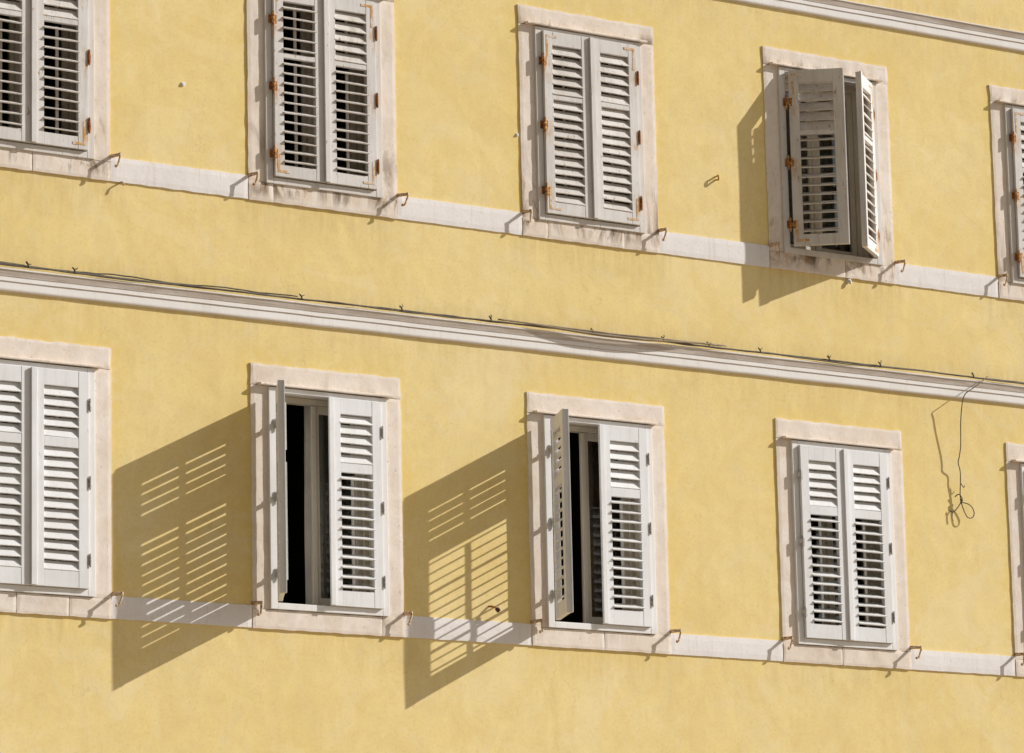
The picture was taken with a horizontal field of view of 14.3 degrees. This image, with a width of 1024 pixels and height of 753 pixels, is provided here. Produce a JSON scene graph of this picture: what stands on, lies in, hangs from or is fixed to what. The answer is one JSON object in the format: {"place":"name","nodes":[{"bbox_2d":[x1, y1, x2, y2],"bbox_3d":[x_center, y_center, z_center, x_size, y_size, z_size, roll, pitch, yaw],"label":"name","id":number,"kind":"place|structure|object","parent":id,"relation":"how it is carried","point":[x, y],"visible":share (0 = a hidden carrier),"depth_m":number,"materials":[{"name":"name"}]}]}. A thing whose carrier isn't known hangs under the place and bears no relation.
{"place":"outdoors","nodes":[
{"label":"outdoors","id":0,"kind":"place"},
{"bbox_3d":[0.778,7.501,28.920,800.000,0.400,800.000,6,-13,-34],"label":"street","id":1,"kind":"structure","parent":0,"visible":0},
{"bbox_2d":[0,0,1023,752],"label":"apartment building","id":2,"kind":"structure","parent":1,"relation":"on","point":[176,654],"depth_m":29.97,"materials":[{"name":"yellow paint"}]},
{"bbox_2d":[0,0,109,180],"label":"shuttered window","id":3,"kind":"structure","parent":2,"relation":"attached to","point":[78,145],"depth_m":28.14,"materials":[{"name":"wood"}]},
{"bbox_2d":[0,0,93,159],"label":"window frame","id":4,"kind":"structure","parent":3,"relation":"in","point":[89,154],"depth_m":28.19,"materials":[{"name":"paint"}]},
{"bbox_2d":[0,336,111,618],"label":"shuttered window","id":5,"kind":"structure","parent":2,"relation":"attached to","point":[75,581],"depth_m":27.57,"materials":[{"name":"wood"}]},
{"bbox_2d":[0,359,94,597],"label":"window frame","id":6,"kind":"structure","parent":5,"relation":"in","point":[90,592],"depth_m":27.67,"materials":[{"name":"white paint"}]},
{"bbox_2d":[110,153,120,166],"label":"shutter hook","id":7,"kind":"object","parent":2,"relation":"attached to","point":[115,155],"visible":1,"depth_m":28.22,"materials":[{"name":"brown metal"}]},
{"bbox_2d":[111,592,123,606],"bbox_3d":[-2.687,1.512,27.678,0.061,0.119,0.129,6,-13,-34],"label":"shutter hook","id":8,"kind":"object","parent":2,"relation":"attached to","point":[116,594],"visible":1,"depth_m":27.64,"materials":[{"name":"brown metal"}]},
{"bbox_2d":[247,171,258,185],"bbox_3d":[-1.837,-1.392,28.885,0.049,0.107,0.111,6,-13,-34],"label":"shutter hook","id":9,"kind":"object","parent":2,"relation":"attached to","point":[256,173],"visible":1,"depth_m":28.86,"materials":[{"name":"brown metal"}]},
{"bbox_2d":[251,601,261,615],"bbox_3d":[-1.773,1.610,28.307,0.038,0.114,0.115,7,-14,-37],"label":"shutter hook","id":10,"kind":"object","parent":2,"relation":"attached to","point":[256,603],"visible":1,"depth_m":28.28,"materials":[{"name":"brown metal"}]},
{"bbox_2d":[246,0,397,218],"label":"shuttered window","id":11,"kind":"structure","parent":2,"relation":"attached to","point":[365,183],"depth_m":29.37,"materials":[{"name":"wood"}]},
{"bbox_2d":[263,0,382,197],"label":"window frame","id":12,"kind":"structure","parent":11,"relation":"in","point":[268,117],"depth_m":29.19,"materials":[{"name":"paint"}]},
{"bbox_2d":[249,362,404,637],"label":"shuttered window","id":13,"kind":"structure","parent":2,"relation":"attached to","point":[366,407],"depth_m":28.88,"materials":[{"name":"stone"}]},
{"bbox_2d":[304,406,351,604],"bbox_3d":[-1.311,0.947,29.205,0.480,1.517,0.050,6,-13,-34],"label":"curtain","id":14,"kind":"object","parent":13,"relation":"hanging from","point":[324,506],"visible":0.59,"depth_m":29.18,"materials":[{"name":"grey fabric"}]},
{"bbox_2d":[267,387,389,616],"bbox_3d":[-1.304,0.890,28.828,0.980,1.571,0.062,6,-13,-34],"label":"window frame","id":15,"kind":"structure","parent":13,"relation":"in","point":[271,409],"depth_m":28.67,"materials":[{"name":"white paint"}]},
{"bbox_2d":[397,192,408,205],"bbox_3d":[-0.803,-1.277,29.574,0.061,0.119,0.129,6,-13,-34],"label":"shutter hook","id":16,"kind":"object","parent":2,"relation":"attached to","point":[403,194],"visible":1,"depth_m":29.54,"materials":[{"name":"brown metal"}]},
{"bbox_2d":[403,611,412,625],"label":"shutter hook","id":17,"kind":"object","parent":2,"relation":"attached to","point":[408,613],"visible":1,"depth_m":28.97,"materials":[{"name":"brown metal"}]},
{"bbox_2d":[488,605,500,612],"bbox_3d":[-0.132,1.676,29.442,0.103,0.059,0.038,-5,-11,18],"label":"wall spike","id":18,"kind":"object","parent":2,"relation":"attached to","point":[497,609],"depth_m":29.43,"materials":[{"name":"metal"}]},
{"bbox_2d":[0,261,1023,384],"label":"cable bundle","id":19,"kind":"object","parent":2,"relation":"on","point":[591,331],"visible":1,"depth_m":29.96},
{"bbox_2d":[521,209,531,222],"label":"shutter hook","id":20,"kind":"object","parent":2,"relation":"attached to","point":[527,211],"visible":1,"depth_m":30.17,"materials":[{"name":"brown metal"}]},
{"bbox_2d":[530,619,542,632],"bbox_3d":[0.174,1.815,29.623,0.127,0.107,0.033,-10,-14,40],"label":"shutter hook","id":21,"kind":"object","parent":2,"relation":"attached to","point":[537,621],"visible":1,"depth_m":29.59,"materials":[{"name":"brown metal"}]},
{"bbox_2d":[517,4,659,252],"bbox_3d":[0.522,-1.841,30.785,1.254,1.777,0.339,6,-13,-34],"label":"shuttered window","id":22,"kind":"structure","parent":2,"relation":"attached to","point":[624,52],"depth_m":30.66,"materials":[{"name":"wood"}]},
{"bbox_2d":[533,26,645,233],"bbox_3d":[0.574,-1.847,30.709,0.980,1.484,0.062,6,-13,-34],"label":"window frame","id":23,"kind":"structure","parent":22,"relation":"in","point":[537,30],"depth_m":30.53,"materials":[{"name":"paint"}]},
{"bbox_2d":[526,391,670,654],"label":"shuttered window","id":24,"kind":"structure","parent":2,"relation":"attached to","point":[631,433],"depth_m":30.17,"materials":[{"name":"wood"}]},
{"bbox_2d":[542,415,656,634],"bbox_3d":[0.638,1.100,30.145,0.980,1.571,0.062,6,-13,-34],"label":"window frame","id":25,"kind":"structure","parent":24,"relation":"in","point":[546,419],"depth_m":29.98,"materials":[{"name":"white paint"}]},
{"bbox_2d":[580,442,619,617],"bbox_3d":[0.656,1.159,30.538,0.460,1.517,0.053,6,-13,-34],"label":"curtain","id":26,"kind":"object","parent":24,"relation":"hanging from","point":[595,528],"visible":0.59,"depth_m":30.53,"materials":[{"name":"grey fabric"}]},
{"bbox_2d":[658,227,666,240],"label":"shutter hook","id":27,"kind":"object","parent":2,"relation":"attached to","point":[662,230],"visible":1,"depth_m":30.86,"materials":[{"name":"brown metal"}]},
{"bbox_2d":[670,629,681,642],"bbox_3d":[1.207,1.929,30.319,0.048,0.113,0.127,6,-13,-34],"label":"shutter hook","id":28,"kind":"object","parent":2,"relation":"attached to","point":[675,631],"visible":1,"depth_m":30.29,"materials":[{"name":"brown metal"}]},
{"bbox_2d":[768,242,780,254],"bbox_3d":[2.017,-0.978,31.491,0.127,0.107,0.033,-10,-14,40],"label":"shutter hook","id":29,"kind":"object","parent":2,"relation":"attached to","point":[773,244],"visible":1,"depth_m":31.47,"materials":[{"name":"brown metal"}]},
{"bbox_2d":[781,636,792,649],"bbox_3d":[2.080,2.022,30.920,0.049,0.107,0.111,6,-13,-34],"label":"shutter hook","id":30,"kind":"object","parent":2,"relation":"attached to","point":[788,638],"visible":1,"depth_m":30.89,"materials":[{"name":"brown metal"}]},
{"bbox_2d":[762,46,895,283],"bbox_3d":[2.507,-1.658,31.971,1.259,1.777,0.606,6,-13,-34],"label":"shuttered window","id":31,"kind":"structure","parent":2,"relation":"attached to","point":[852,98],"depth_m":31.81,"materials":[{"name":"wood"}]},
{"bbox_2d":[785,92,846,251],"bbox_3d":[2.356,-1.597,32.297,0.830,1.430,0.051,6,-13,-34],"label":"curtain","id":32,"kind":"object","parent":31,"relation":"hanging from","point":[826,152],"visible":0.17,"depth_m":32.33,"materials":[{"name":"grey fabric"}]},
{"bbox_2d":[777,67,882,265],"bbox_3d":[2.482,-1.641,32.002,0.980,1.484,0.062,6,-13,-34],"label":"window frame","id":33,"kind":"structure","parent":31,"relation":"in","point":[781,71],"depth_m":31.81,"materials":[{"name":"paint"}]},
{"bbox_2d":[775,418,910,669],"bbox_3d":[2.494,1.308,31.516,1.255,1.881,0.336,6,-13,-34],"label":"shuttered window","id":34,"kind":"structure","parent":2,"relation":"attached to","point":[871,458],"depth_m":31.40,"materials":[{"name":"wood"}]},
{"bbox_2d":[790,440,897,650],"bbox_3d":[2.547,1.305,31.438,0.980,1.571,0.062,6,-13,-34],"label":"window frame","id":35,"kind":"structure","parent":34,"relation":"in","point":[794,444],"depth_m":31.27,"materials":[{"name":"white paint"}]},
{"bbox_2d":[894,259,905,271],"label":"shutter hook","id":36,"kind":"object","parent":2,"relation":"attached to","point":[900,261],"visible":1,"depth_m":32.16,"materials":[{"name":"brown metal"}]},
{"bbox_2d":[910,646,921,658],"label":"shutter hook","id":37,"kind":"object","parent":2,"relation":"attached to","point":[916,647],"visible":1,"depth_m":31.58,"materials":[{"name":"brown metal"}]},
{"bbox_2d":[950,376,987,520],"bbox_3d":[3.628,0.559,32.250,0.410,1.187,0.087,4,-12,-25],"label":"hanging cord","id":38,"kind":"object","parent":2,"relation":"hanging from","point":[961,500],"visible":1,"depth_m":32.18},
{"bbox_2d":[997,273,1007,285],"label":"shutter hook","id":39,"kind":"object","parent":2,"relation":"attached to","point":[1002,275],"visible":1,"depth_m":32.77,"materials":[{"name":"brown metal"}]},
{"bbox_2d":[988,84,1023,301],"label":"shuttered window","id":40,"kind":"structure","parent":2,"relation":"attached to","point":[1007,119],"depth_m":33.02,"materials":[{"name":"stone"}]},
{"bbox_2d":[1003,104,1023,284],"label":"window frame","id":41,"kind":"structure","parent":40,"relation":"in","point":[1006,108],"depth_m":33.02,"materials":[{"name":"paint"}]},
{"bbox_2d":[1005,442,1023,676],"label":"shuttered window","id":42,"kind":"structure","parent":2,"relation":"attached to","point":[1014,453],"depth_m":32.45,"materials":[{"name":"stone"}]},
{"bbox_2d":[1020,463,1023,548],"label":"window frame","id":43,"kind":"structure","parent":42,"relation":"in","point":[1021,465],"depth_m":32.55,"materials":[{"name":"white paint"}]},
{"bbox_2d":[1014,652,1023,665],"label":"shutter hook","id":44,"kind":"object","parent":2,"relation":"attached to","point":[1018,654],"visible":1,"depth_m":32.20,"materials":[{"name":"brown metal"}]}
]}

